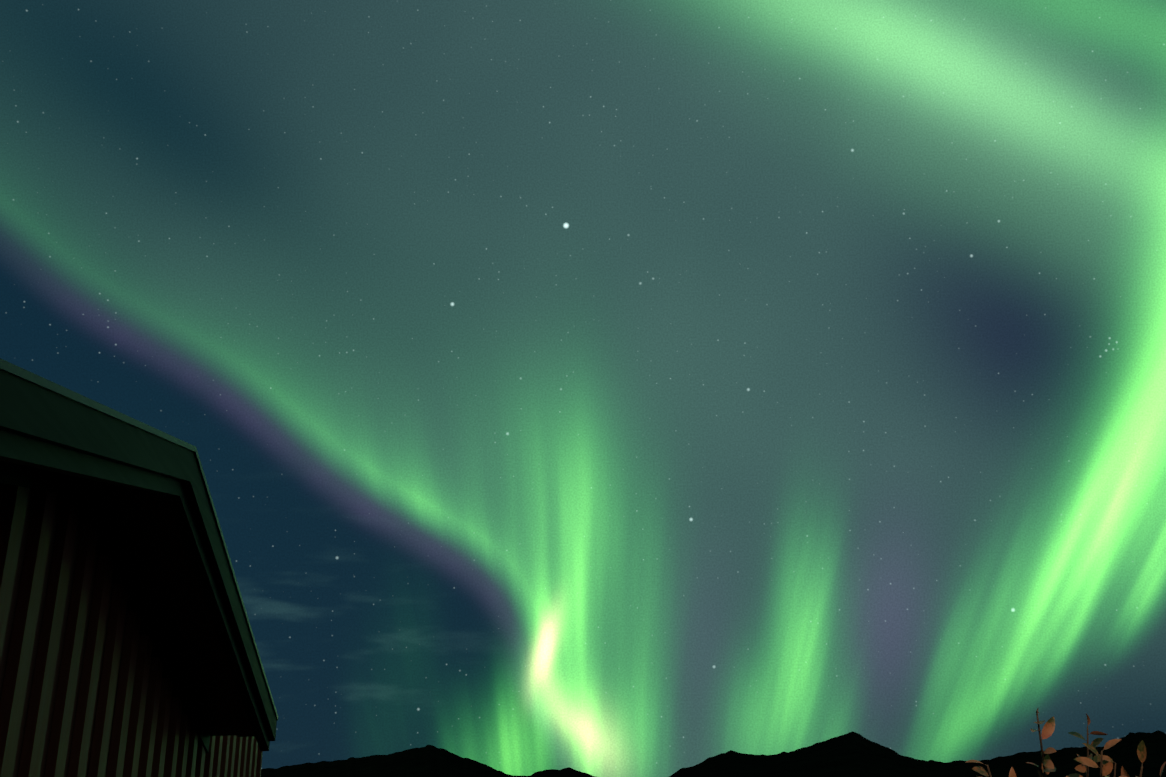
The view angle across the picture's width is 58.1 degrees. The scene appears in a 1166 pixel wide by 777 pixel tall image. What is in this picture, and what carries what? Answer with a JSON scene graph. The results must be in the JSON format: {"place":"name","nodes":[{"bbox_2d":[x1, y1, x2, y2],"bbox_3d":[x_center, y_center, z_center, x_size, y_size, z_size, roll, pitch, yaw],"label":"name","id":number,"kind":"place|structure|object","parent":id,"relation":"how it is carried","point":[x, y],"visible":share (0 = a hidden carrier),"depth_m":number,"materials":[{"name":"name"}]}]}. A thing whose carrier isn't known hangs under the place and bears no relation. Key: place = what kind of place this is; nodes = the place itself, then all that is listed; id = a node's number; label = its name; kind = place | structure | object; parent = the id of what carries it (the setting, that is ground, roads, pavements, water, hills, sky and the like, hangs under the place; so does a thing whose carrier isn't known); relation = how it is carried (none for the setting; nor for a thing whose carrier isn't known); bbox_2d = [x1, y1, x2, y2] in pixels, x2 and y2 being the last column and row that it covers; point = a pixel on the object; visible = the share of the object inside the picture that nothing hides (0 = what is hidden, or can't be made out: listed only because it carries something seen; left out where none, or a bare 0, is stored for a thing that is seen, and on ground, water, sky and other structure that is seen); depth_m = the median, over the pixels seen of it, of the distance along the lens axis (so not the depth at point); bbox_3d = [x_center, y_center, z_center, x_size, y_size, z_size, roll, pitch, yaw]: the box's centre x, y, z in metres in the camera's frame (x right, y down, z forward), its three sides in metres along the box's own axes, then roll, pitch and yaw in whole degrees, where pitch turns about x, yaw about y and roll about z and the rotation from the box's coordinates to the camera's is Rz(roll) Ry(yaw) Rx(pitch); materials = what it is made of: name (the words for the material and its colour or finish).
{"place":"outdoors","nodes":[
{"label":"outdoors","id":0,"kind":"place"},
{"bbox_2d":[0,0,1165,776],"label":"sky","id":1,"kind":"structure","parent":0,"point":[597,388],"materials":[{"name":"green"}]},
{"bbox_2d":[261,730,1165,776],"bbox_3d":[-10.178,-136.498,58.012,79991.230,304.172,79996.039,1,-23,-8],"label":"terrain","id":2,"kind":"structure","parent":0,"point":[852,754],"depth_m":1941.76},
{"bbox_2d":[0,485,171,776],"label":"house walls","id":3,"kind":"structure","parent":2,"relation":"on","point":[14,597],"depth_m":3.95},
{"bbox_2d":[0,486,262,776],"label":"wall","id":4,"kind":"structure","parent":3,"relation":"attached to","point":[185,755],"depth_m":4.22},
{"bbox_2d":[0,358,277,752],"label":"house roof","id":5,"kind":"structure","parent":3,"relation":"on","point":[141,491],"depth_m":4.50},
{"bbox_2d":[965,708,1165,776],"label":"autumn sapling","id":6,"kind":"object","parent":2,"relation":"on","point":[1087,762],"visible":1,"depth_m":2.23,"materials":[{"name":"orange plant"}]}
]}

